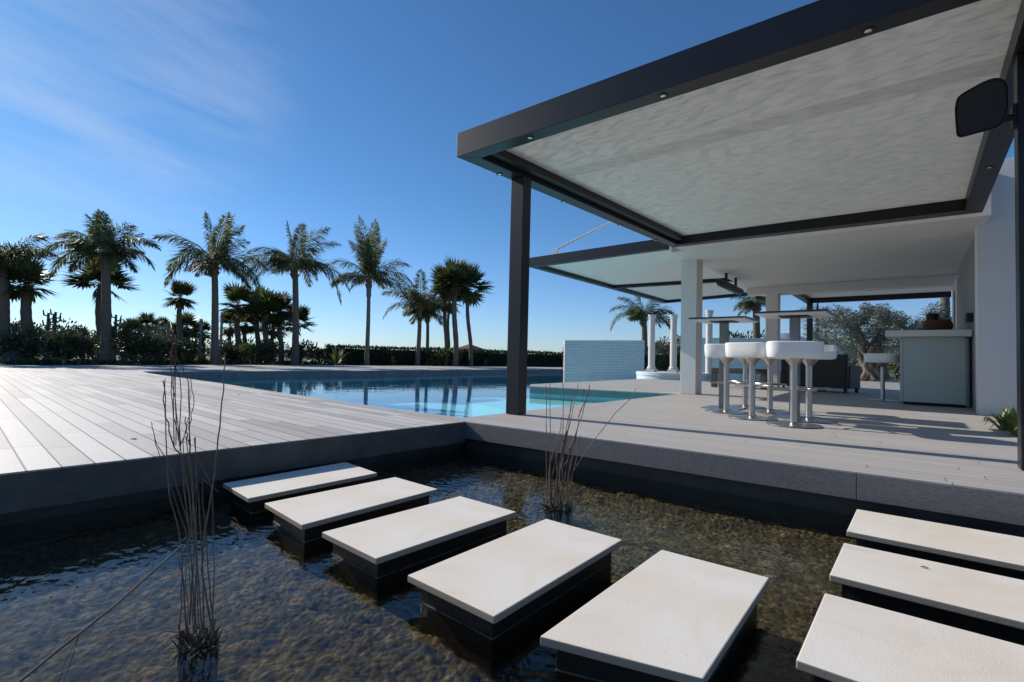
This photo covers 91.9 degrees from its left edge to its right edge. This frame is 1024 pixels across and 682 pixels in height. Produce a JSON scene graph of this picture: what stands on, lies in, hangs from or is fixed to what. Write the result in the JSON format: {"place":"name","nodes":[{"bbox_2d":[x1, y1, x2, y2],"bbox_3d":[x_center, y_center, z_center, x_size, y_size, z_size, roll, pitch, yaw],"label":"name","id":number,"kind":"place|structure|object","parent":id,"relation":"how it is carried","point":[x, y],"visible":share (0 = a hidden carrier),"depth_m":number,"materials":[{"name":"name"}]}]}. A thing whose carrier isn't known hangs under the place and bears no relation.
{"place":"outdoors","nodes":[
{"label":"outdoors","id":0,"kind":"place"},
{"bbox_2d":[0,365,465,474],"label":"deck","id":1,"kind":"structure","parent":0,"point":[53,417],"depth_m":4.61,"materials":[{"name":"wood"}]},
{"bbox_2d":[0,422,465,513],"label":"deck fascia","id":2,"kind":"structure","parent":1,"relation":"attached to","point":[22,491],"depth_m":3.02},
{"bbox_2d":[112,365,563,373],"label":"deck","id":3,"kind":"structure","parent":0,"point":[192,368],"depth_m":19.62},
{"bbox_2d":[158,369,562,377],"bbox_3d":[-1.404,1.536,23.874,0.280,0.288,26.501,0,-2,38],"label":"pool coping","id":4,"kind":"object","parent":3,"relation":"on","point":[279,374],"visible":0.41,"depth_m":17.41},
{"bbox_2d":[433,255,475,365],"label":"fan palm","id":5,"kind":"object","parent":3,"relation":"on","point":[459,269],"visible":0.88,"depth_m":30.35,"materials":[{"name":"green plant"}]},
{"bbox_2d":[449,262,494,365],"bbox_3d":[-2.888,-1.778,31.465,3.308,6.852,3.497,0,-2,39],"label":"fan palm","id":6,"kind":"object","parent":3,"relation":"on","point":[470,299],"visible":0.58,"depth_m":31.36,"materials":[{"name":"green plant"}]},
{"bbox_2d":[349,400,493,417],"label":"pool floor","id":7,"kind":"structure","parent":0,"point":[448,409],"depth_m":16.19,"materials":[{"name":"tile"}]},
{"bbox_2d":[472,401,574,416],"bbox_3d":[0.871,1.726,9.017,3.030,1.030,3.460,0,-2,39],"label":"pool shelf","id":8,"kind":"object","parent":7,"relation":"on","point":[482,409],"visible":0.07,"depth_m":9.04,"materials":[{"name":"blue tile"}]},
{"bbox_2d":[564,340,644,376],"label":"block wall","id":9,"kind":"structure","parent":7,"relation":"on","point":[618,358],"depth_m":24.02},
{"bbox_2d":[636,371,707,380],"bbox_3d":[5.652,1.870,17.582,2.440,1.535,2.440,0,-2,39],"label":"podium","id":10,"kind":"object","parent":7,"relation":"on","point":[661,375],"visible":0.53,"depth_m":16.71,"materials":[{"name":"stone"}]},
{"bbox_2d":[645,314,656,371],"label":"slender column","id":11,"kind":"structure","parent":10,"relation":"on","point":[651,367],"depth_m":17.14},
{"bbox_2d":[667,314,678,371],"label":"slender column","id":12,"kind":"structure","parent":10,"relation":"on","point":[673,348],"depth_m":17.14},
{"bbox_3d":[6.823,1.972,17.179,0.600,1.359,0.600,0,-2,39],"label":"plinth","id":13,"kind":"object","parent":7,"relation":"on","visible":0},
{"bbox_2d":[705,310,713,377],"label":"slender column","id":14,"kind":"structure","parent":13,"relation":"on","point":[709,340],"depth_m":17.16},
{"bbox_2d":[0,461,855,681],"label":"pond bed","id":15,"kind":"object","parent":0,"point":[281,618],"visible":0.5,"depth_m":2.06,"materials":[{"name":"gravel"}]},
{"bbox_2d":[151,322,227,681],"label":"reed clump","id":16,"kind":"object","parent":15,"relation":"on","point":[202,665],"visible":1,"depth_m":1.49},
{"bbox_2d":[223,462,376,537],"bbox_3d":[-1.334,1.065,3.168,0.443,0.380,0.881,0,-2,39],"label":"stepping stone","id":17,"kind":"object","parent":15,"relation":"on","point":[251,514],"visible":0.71,"depth_m":2.96,"materials":[{"name":"stone"}]},
{"bbox_2d":[265,477,437,568],"bbox_3d":[-0.886,1.062,2.774,0.460,0.380,0.868,0,-2,39],"label":"stepping stone","id":18,"kind":"object","parent":15,"relation":"on","point":[302,523],"visible":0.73,"depth_m":2.58,"materials":[{"name":"stone"}]},
{"bbox_2d":[322,496,515,603],"bbox_3d":[-0.417,1.060,2.386,0.420,0.380,0.847,0,-3,41],"label":"stepping stone","id":19,"kind":"object","parent":15,"relation":"on","point":[379,560],"visible":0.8,"depth_m":2.20,"materials":[{"name":"stone"}]},
{"bbox_2d":[0,438,1023,554],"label":"pond wall","id":20,"kind":"structure","parent":15,"relation":"on","point":[24,530],"depth_m":3.21,"materials":[{"name":"concrete"}]},
{"bbox_2d":[408,519,621,679],"bbox_3d":[0.051,1.058,1.996,0.426,0.380,0.878,0,-2,39],"label":"stepping stone","id":21,"kind":"object","parent":15,"relation":"on","point":[494,609],"visible":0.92,"depth_m":1.79,"materials":[{"name":"stone"}]},
{"bbox_2d":[539,368,635,525],"bbox_3d":[0.453,0.575,3.046,0.570,1.070,0.224,2,-2,-7],"label":"reed clump","id":22,"kind":"object","parent":15,"relation":"on","point":[561,512],"visible":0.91,"depth_m":2.97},
{"bbox_2d":[540,550,768,681],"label":"stepping stone","id":23,"kind":"object","parent":15,"relation":"on","point":[663,616],"visible":0.94,"depth_m":1.51,"materials":[{"name":"stone"}]},
{"bbox_2d":[796,593,1023,681],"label":"stepping stone","id":24,"kind":"object","parent":15,"relation":"on","point":[847,640],"visible":1,"depth_m":1.40,"materials":[{"name":"stone"}]},
{"bbox_2d":[829,543,1023,645],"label":"stepping stone","id":25,"kind":"object","parent":15,"relation":"on","point":[982,603],"visible":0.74,"depth_m":1.81,"materials":[{"name":"stone"}]},
{"bbox_2d":[847,509,1023,579],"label":"stepping stone","id":26,"kind":"object","parent":15,"relation":"on","point":[986,551],"visible":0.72,"depth_m":2.29,"materials":[{"name":"stone"}]},
{"bbox_2d":[0,355,899,381],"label":"garden bed","id":27,"kind":"object","parent":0,"point":[305,359],"visible":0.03,"depth_m":21.53,"materials":[{"name":"plant"}]},
{"bbox_2d":[0,350,27,360],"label":"boulder","id":28,"kind":"object","parent":27,"relation":"on","point":[11,354],"visible":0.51,"depth_m":18.39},
{"bbox_2d":[0,323,36,357],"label":"shrub","id":29,"kind":"object","parent":27,"relation":"on","point":[6,342],"visible":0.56,"depth_m":18.77,"materials":[{"name":"green plant"}]},
{"bbox_2d":[2,321,53,358],"bbox_3d":[-19.111,0.022,19.561,1.921,1.729,1.740,0,-2,39],"label":"shrub","id":30,"kind":"object","parent":27,"relation":"on","point":[20,335],"visible":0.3,"depth_m":19.24,"materials":[{"name":"green plant"}]},
{"bbox_2d":[0,231,59,355],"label":"palm tree","id":31,"kind":"object","parent":27,"relation":"on","point":[17,256],"visible":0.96,"depth_m":18.87,"materials":[{"name":"green plant"}]},
{"bbox_2d":[0,253,60,359],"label":"fan palm","id":32,"kind":"object","parent":27,"relation":"on","point":[24,293],"visible":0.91,"depth_m":19.37,"materials":[{"name":"green plant"}]},
{"bbox_2d":[15,326,81,359],"bbox_3d":[-17.985,0.150,19.288,1.822,1.475,2.063,0,-2,39],"label":"shrub","id":33,"kind":"object","parent":27,"relation":"on","point":[34,343],"visible":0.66,"depth_m":18.99,"materials":[{"name":"green plant"}]},
{"bbox_2d":[35,330,89,359],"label":"shrub","id":34,"kind":"object","parent":27,"relation":"on","point":[44,350],"visible":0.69,"depth_m":19.09,"materials":[{"name":"green plant"}]},
{"bbox_2d":[40,318,87,359],"bbox_3d":[-21.011,-0.089,22.986,2.369,2.060,2.035,0,-2,39],"label":"shrub","id":35,"kind":"object","parent":27,"relation":"on","point":[53,328],"visible":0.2,"depth_m":23.03,"materials":[{"name":"green plant"}]},
{"bbox_2d":[60,334,99,359],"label":"shrub","id":36,"kind":"object","parent":27,"relation":"on","point":[92,340],"visible":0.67,"depth_m":19.53,"materials":[{"name":"green plant"}]},
{"bbox_2d":[36,209,164,361],"bbox_3d":[-16.172,-2.201,19.364,4.835,6.277,2.751,2,-2,-14],"label":"palm tree","id":37,"kind":"object","parent":27,"relation":"on","point":[105,248],"visible":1,"depth_m":19.38,"materials":[{"name":"green plant"}]},
{"bbox_2d":[59,254,142,359],"bbox_3d":[-18.227,-1.612,21.986,2.960,5.201,3.042,0,-2,39],"label":"fan palm","id":38,"kind":"object","parent":27,"relation":"on","point":[86,276],"visible":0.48,"depth_m":21.82,"materials":[{"name":"green plant"}]},
{"bbox_2d":[99,320,150,360],"bbox_3d":[-15.953,0.018,20.245,1.617,1.920,1.932,1,-2,19],"label":"shrub","id":39,"kind":"object","parent":27,"relation":"on","point":[120,341],"visible":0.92,"depth_m":20.10,"materials":[{"name":"green plant"}]},
{"bbox_2d":[119,317,145,333],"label":"fan palm","id":40,"kind":"object","parent":27,"relation":"on","point":[133,321],"visible":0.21,"depth_m":25.91,"materials":[{"name":"green plant"}]},
{"bbox_2d":[111,323,160,359],"bbox_3d":[-18.480,0.067,24.048,2.596,1.934,2.457,0,-2,39],"label":"shrub","id":41,"kind":"object","parent":27,"relation":"on","point":[150,326],"visible":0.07,"depth_m":23.97,"materials":[{"name":"green plant"}]},
{"bbox_2d":[113,332,170,360],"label":"shrub","id":42,"kind":"object","parent":27,"relation":"on","point":[142,356],"visible":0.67,"depth_m":20.70,"materials":[{"name":"green plant"}]},
{"bbox_2d":[132,312,163,359],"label":"fan palm","id":43,"kind":"object","parent":27,"relation":"on","point":[146,318],"visible":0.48,"depth_m":26.89,"materials":[{"name":"green plant"}]},
{"bbox_2d":[0,357,322,364],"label":"ground cover","id":44,"kind":"object","parent":27,"relation":"on","point":[44,361],"visible":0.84,"depth_m":19.32,"materials":[{"name":"green plant"}]},
{"bbox_2d":[139,330,183,360],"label":"shrub","id":45,"kind":"object","parent":27,"relation":"on","point":[165,339],"visible":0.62,"depth_m":21.29,"materials":[{"name":"green plant"}]},
{"bbox_2d":[148,323,195,358],"bbox_3d":[-17.618,0.081,25.432,2.552,2.041,2.309,0,-2,39],"label":"shrub","id":46,"kind":"object","parent":27,"relation":"on","point":[164,332],"visible":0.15,"depth_m":25.03,"materials":[{"name":"green plant"}]},
{"bbox_2d":[161,278,198,340],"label":"fan palm","id":47,"kind":"object","parent":27,"relation":"on","point":[179,288],"visible":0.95,"depth_m":22.91,"materials":[{"name":"green plant"}]},
{"bbox_2d":[163,335,200,360],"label":"shrub","id":48,"kind":"object","parent":27,"relation":"on","point":[185,344],"visible":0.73,"depth_m":22.07,"materials":[{"name":"green plant"}]},
{"bbox_2d":[165,309,206,353],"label":"fan palm","id":49,"kind":"object","parent":27,"relation":"on","point":[188,319],"visible":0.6,"depth_m":25.87,"materials":[{"name":"green plant"}]},
{"bbox_2d":[184,330,210,360],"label":"shrub","id":50,"kind":"object","parent":27,"relation":"on","point":[203,347],"visible":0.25,"depth_m":26.34,"materials":[{"name":"green plant"}]},
{"bbox_2d":[193,320,210,356],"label":"fan palm","id":51,"kind":"object","parent":27,"relation":"on","point":[206,327],"visible":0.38,"depth_m":27.93,"materials":[{"name":"green plant"}]},
{"bbox_2d":[151,211,268,364],"bbox_3d":[-13.318,-2.429,21.954,4.714,7.035,3.291,2,-2,-15],"label":"palm tree","id":52,"kind":"object","parent":27,"relation":"on","point":[211,261],"visible":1,"depth_m":21.85,"materials":[{"name":"green plant"}]},
{"bbox_2d":[219,342,240,364],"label":"shrub","id":53,"kind":"object","parent":27,"relation":"on","point":[227,349],"visible":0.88,"depth_m":23.18,"materials":[{"name":"green plant"}]},
{"bbox_2d":[219,313,242,341],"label":"fan palm","id":54,"kind":"object","parent":27,"relation":"on","point":[229,332],"visible":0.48,"depth_m":28.86,"materials":[{"name":"green plant"}]},
{"bbox_2d":[219,281,258,347],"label":"fan palm","id":55,"kind":"object","parent":27,"relation":"on","point":[235,293],"visible":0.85,"depth_m":25.70,"materials":[{"name":"green plant"}]},
{"bbox_2d":[230,341,258,364],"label":"shrub","id":56,"kind":"object","parent":27,"relation":"on","point":[246,352],"visible":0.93,"depth_m":23.55,"materials":[{"name":"green plant"}]},
{"bbox_2d":[227,317,261,360],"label":"fan palm","id":57,"kind":"object","parent":27,"relation":"on","point":[245,329],"visible":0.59,"depth_m":27.78,"materials":[{"name":"green plant"}]},
{"bbox_2d":[239,285,268,360],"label":"fan palm","id":58,"kind":"object","parent":27,"relation":"on","point":[257,332],"visible":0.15,"depth_m":27.38,"materials":[{"name":"green plant"}]},
{"bbox_2d":[251,337,277,364],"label":"shrub","id":59,"kind":"object","parent":27,"relation":"on","point":[269,349],"visible":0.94,"depth_m":24.17,"materials":[{"name":"green plant"}]},
{"bbox_2d":[241,285,292,360],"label":"fan palm","id":60,"kind":"object","parent":27,"relation":"on","point":[264,301],"visible":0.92,"depth_m":25.72,"materials":[{"name":"green plant"}]},
{"bbox_2d":[253,312,291,361],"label":"fan palm","id":61,"kind":"object","parent":27,"relation":"on","point":[272,334],"visible":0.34,"depth_m":28.77,"materials":[{"name":"green plant"}]},
{"bbox_2d":[257,290,299,360],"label":"fan palm","id":62,"kind":"object","parent":27,"relation":"on","point":[282,316],"visible":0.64,"depth_m":26.37,"materials":[{"name":"green plant"}]},
{"bbox_2d":[241,220,350,364],"bbox_3d":[-11.041,-2.498,25.140,5.442,7.492,3.295,0,-2,24],"label":"palm tree","id":63,"kind":"object","parent":27,"relation":"on","point":[293,263],"visible":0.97,"depth_m":24.90,"materials":[{"name":"green plant"}]},
{"bbox_2d":[283,304,315,335],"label":"fan palm","id":64,"kind":"object","parent":27,"relation":"on","point":[303,313],"visible":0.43,"depth_m":29.90,"materials":[{"name":"green plant"}]},
{"bbox_2d":[284,339,317,364],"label":"shrub","id":65,"kind":"object","parent":27,"relation":"on","point":[302,347],"visible":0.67,"depth_m":25.95,"materials":[{"name":"green plant"}]},
{"bbox_2d":[305,347,323,363],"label":"shrub","id":66,"kind":"object","parent":27,"relation":"on","point":[317,354],"visible":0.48,"depth_m":28.85,"materials":[{"name":"green plant"}]},
{"bbox_2d":[317,347,346,364],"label":"agave","id":67,"kind":"object","parent":27,"relation":"on","point":[337,360],"visible":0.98,"depth_m":26.45,"materials":[{"name":"green plant"}]},
{"bbox_2d":[323,215,415,365],"bbox_3d":[-8.023,-2.723,27.569,5.449,8.244,2.884,2,-2,-8],"label":"palm tree","id":68,"kind":"object","parent":27,"relation":"on","point":[369,253],"visible":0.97,"depth_m":27.36,"materials":[{"name":"green plant"}]},
{"bbox_2d":[146,372,669,399],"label":"pool basin wall","id":69,"kind":"structure","parent":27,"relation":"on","point":[605,396],"depth_m":10.22,"materials":[{"name":"tile"}]},
{"bbox_2d":[381,269,445,365],"bbox_3d":[-5.901,-1.426,29.982,3.816,5.920,2.901,3,-2,-32],"label":"palm tree","id":70,"kind":"object","parent":27,"relation":"on","point":[420,299],"visible":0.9,"depth_m":29.89,"materials":[{"name":"green plant"}]},
{"bbox_2d":[401,279,451,365],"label":"palm tree","id":71,"kind":"object","parent":27,"relation":"on","point":[427,315],"visible":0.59,"depth_m":30.69,"materials":[{"name":"green plant"}]},
{"bbox_2d":[422,347,460,365],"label":"shrub","id":72,"kind":"object","parent":27,"relation":"on","point":[438,356],"visible":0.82,"depth_m":30.82,"materials":[{"name":"green plant"}]},
{"bbox_2d":[324,344,563,366],"bbox_3d":[-3.127,1.086,32.869,17.952,1.378,1.258,3,-2,-34],"label":"hedge","id":73,"kind":"object","parent":27,"relation":"on","point":[404,356],"visible":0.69,"depth_m":30.68,"materials":[{"name":"green"}]},
{"bbox_2d":[426,262,467,365],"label":"fan palm","id":74,"kind":"object","parent":27,"relation":"on","point":[444,302],"visible":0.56,"depth_m":30.87,"materials":[{"name":"green plant"}]},
{"bbox_2d":[608,296,673,353],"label":"palm tree","id":75,"kind":"object","parent":27,"relation":"on","point":[635,312],"visible":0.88,"depth_m":33.85,"materials":[{"name":"green plant"}]},
{"bbox_2d":[644,353,679,371],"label":"hedge","id":76,"kind":"object","parent":27,"relation":"on","point":[662,362],"visible":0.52,"depth_m":31.03,"materials":[{"name":"green"}]},
{"bbox_2d":[655,336,679,357],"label":"shrub","id":77,"kind":"object","parent":27,"relation":"on","point":[658,343],"visible":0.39,"depth_m":34.37,"materials":[{"name":"green plant"}]},
{"bbox_2d":[730,296,765,337],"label":"palm tree","id":78,"kind":"object","parent":27,"relation":"on","point":[749,305],"visible":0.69,"depth_m":35.83,"materials":[{"name":"green plant"}]},
{"bbox_2d":[702,338,843,377],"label":"garden wall","id":79,"kind":"structure","parent":27,"relation":"on","point":[737,363],"depth_m":28.03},
{"bbox_2d":[801,301,951,381],"bbox_3d":[15.266,0.051,21.130,5.319,3.517,4.246,1,-2,1],"label":"olive tree","id":80,"kind":"object","parent":27,"relation":"on","point":[885,318],"visible":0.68,"depth_m":20.59,"materials":[{"name":"green plant"}]},
{"bbox_2d":[860,380,899,389],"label":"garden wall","id":81,"kind":"structure","parent":27,"relation":"on","point":[876,384],"depth_m":16.87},
{"bbox_2d":[188,372,780,408],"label":"pool water","id":82,"kind":"structure","parent":0,"point":[485,388],"depth_m":12.27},
{"bbox_2d":[0,0,1013,354],"label":"sky","id":83,"kind":"structure","parent":0,"point":[154,116],"materials":[{"name":"blue"}]},
{"bbox_2d":[711,368,766,389],"bbox_3d":[5.662,0.917,12.208,1.240,0.477,0.700,0,-2,39],"label":"coffee table","id":84,"kind":"object","parent":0,"point":[715,374],"visible":0.5,"depth_m":11.97,"materials":[{"name":"black wicker"}]},
{"bbox_2d":[464,379,1023,498],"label":"deck","id":85,"kind":"structure","parent":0,"point":[961,447],"depth_m":4.55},
{"bbox_2d":[689,316,758,409],"bbox_3d":[2.872,0.303,6.709,0.720,1.209,0.720,0,-2,39],"label":"table","id":86,"kind":"object","parent":85,"relation":"on","point":[724,322],"visible":0.76,"depth_m":6.66,"materials":[{"name":"silver metal"}]},
{"bbox_2d":[704,344,748,413],"bbox_3d":[2.689,0.465,6.201,0.510,0.843,0.510,0,-2,31],"label":"bar stool","id":87,"kind":"object","parent":85,"relation":"on","point":[714,350],"visible":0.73,"depth_m":6.15,"materials":[{"name":"silver metal"}]},
{"bbox_2d":[457,0,1023,470],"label":"shade canopy","id":88,"kind":"object","parent":85,"relation":"on","point":[825,114],"visible":0.98,"depth_m":4.53,"materials":[{"name":"metal"}]},
{"bbox_2d":[955,78,1016,137],"bbox_3d":[2.963,-1.406,3.080,0.504,0.309,0.239,3,-2,-37],"label":"outdoor speaker","id":89,"kind":"object","parent":88,"relation":"attached to","point":[983,106],"visible":1,"depth_m":2.96},
{"bbox_2d":[465,422,1023,525],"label":"deck fascia","id":90,"kind":"structure","parent":85,"relation":"attached to","point":[1002,507],"depth_m":3.07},
{"bbox_2d":[729,358,764,408],"bbox_3d":[3.266,0.502,6.923,0.510,0.843,0.510,0,-2,33],"label":"bar stool","id":91,"kind":"object","parent":85,"relation":"on","point":[745,405],"visible":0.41,"depth_m":6.89,"materials":[{"name":"silver metal"}]},
{"bbox_2d":[725,342,777,420],"bbox_3d":[2.707,0.445,5.578,0.510,0.843,0.510,3,-2,-39],"label":"bar stool","id":92,"kind":"object","parent":85,"relation":"on","point":[752,354],"visible":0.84,"depth_m":5.51,"materials":[{"name":"silver metal"}]},
{"bbox_2d":[748,358,788,413],"bbox_3d":[3.302,0.484,6.332,0.510,0.843,0.510,3,-3,-41],"label":"bar stool","id":93,"kind":"object","parent":85,"relation":"on","point":[769,362],"visible":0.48,"depth_m":6.29,"materials":[{"name":"silver metal"}]},
{"bbox_2d":[765,341,823,428],"bbox_3d":[2.859,0.430,5.022,0.510,0.843,0.510,0,-2,25],"label":"bar stool","id":94,"kind":"object","parent":85,"relation":"on","point":[794,354],"visible":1,"depth_m":4.91,"materials":[{"name":"silver metal"}]},
{"bbox_2d":[754,309,834,417],"bbox_3d":[3.278,0.280,5.737,0.720,1.209,0.720,0,-2,39],"label":"table","id":95,"kind":"object","parent":85,"relation":"on","point":[794,317],"visible":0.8,"depth_m":5.69,"materials":[{"name":"silver metal"}]},
{"bbox_2d":[781,359,820,391],"bbox_3d":[6.957,0.748,11.879,0.780,0.860,0.780,0,-2,39],"label":"armchair","id":96,"kind":"object","parent":85,"relation":"on","point":[784,371],"visible":0.43,"depth_m":11.63,"materials":[{"name":"black wicker"}]},
{"bbox_2d":[783,344,837,422],"bbox_3d":[3.285,0.455,5.476,0.510,0.843,0.510,1,-2,24],"label":"bar stool","id":97,"kind":"object","parent":85,"relation":"on","point":[830,352],"visible":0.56,"depth_m":5.43,"materials":[{"name":"silver metal"}]},
{"bbox_2d":[815,354,859,393],"bbox_3d":[7.433,0.744,11.403,0.780,0.860,0.780,3,-2,-37],"label":"armchair","id":98,"kind":"object","parent":85,"relation":"on","point":[839,372],"visible":0.81,"depth_m":11.07,"materials":[{"name":"black wicker"}]},
{"bbox_2d":[671,157,1016,415],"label":"pool house","id":99,"kind":"structure","parent":85,"relation":"on","point":[969,259],"depth_m":8.29,"materials":[{"name":"paint"}]},
{"bbox_2d":[529,221,747,302],"bbox_3d":[4.023,-2.139,12.894,3.330,1.380,8.071,0,-2,39],"label":"shade canopy","id":100,"kind":"object","parent":99,"relation":"attached to","point":[649,269],"visible":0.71,"depth_m":11.28,"materials":[{"name":"metal"}]},
{"bbox_2d":[716,273,743,295],"bbox_3d":[4.935,-1.295,11.161,0.164,0.362,1.805,0,-2,39],"label":"patio heater","id":101,"kind":"object","parent":99,"relation":"hanging from","point":[727,285],"visible":1,"depth_m":10.89,"materials":[{"name":"black metal"}]},
{"bbox_2d":[952,277,959,329],"bbox_3d":[9.233,-0.024,10.138,0.250,2.395,1.350,0,-2,39],"label":"window frame","id":102,"kind":"structure","parent":99,"relation":"in","point":[955,286],"depth_m":9.76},
{"bbox_2d":[793,286,951,340],"bbox_3d":[9.173,-0.055,12.669,3.220,2.618,2.490,0,-2,39],"label":"canopy","id":103,"kind":"object","parent":85,"relation":"on","point":[809,300],"visible":0.57,"depth_m":13.38,"materials":[{"name":"metal"}]},
{"bbox_2d":[864,353,899,401],"bbox_3d":[6.664,0.648,8.897,0.510,0.843,0.510,2,-2,-31],"label":"bar stool","id":104,"kind":"object","parent":85,"relation":"on","point":[882,360],"visible":0.94,"depth_m":8.83,"materials":[{"name":"silver metal"}]},
{"bbox_2d":[885,329,971,407],"bbox_3d":[6.870,0.449,8.206,1.055,1.210,0.980,0,-2,39],"label":"bar counter","id":105,"kind":"object","parent":85,"relation":"on","point":[932,367],"visible":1,"depth_m":7.91,"materials":[{"name":"grey glass"}]},
{"bbox_2d":[922,319,953,329],"bbox_3d":[7.314,-0.247,8.504,0.410,0.220,0.410,0,-2,39],"label":"basket","id":106,"kind":"object","parent":105,"relation":"on","point":[942,324],"visible":0.86,"depth_m":8.36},
{"bbox_2d":[980,407,1016,430],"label":"strap leaf plant","id":107,"kind":"object","parent":85,"relation":"on","point":[1001,420],"visible":0.52,"depth_m":5.03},
{"bbox_2d":[990,411,1016,436],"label":"strap leaf plant","id":108,"kind":"object","parent":85,"relation":"on","point":[1012,421],"visible":0.54,"depth_m":4.62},
{"bbox_2d":[647,345,899,358],"bbox_3d":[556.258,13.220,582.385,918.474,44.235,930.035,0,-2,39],"label":"hill","id":109,"kind":"structure","parent":0,"point":[896,349],"depth_m":523.95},
{"label":"pond water","id":110,"kind":"structure","parent":0,"visible":0},
{"bbox_2d":[17,544,183,681],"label":"fallen reed","id":111,"kind":"object","parent":110,"relation":"in","point":[88,626],"visible":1,"depth_m":1.32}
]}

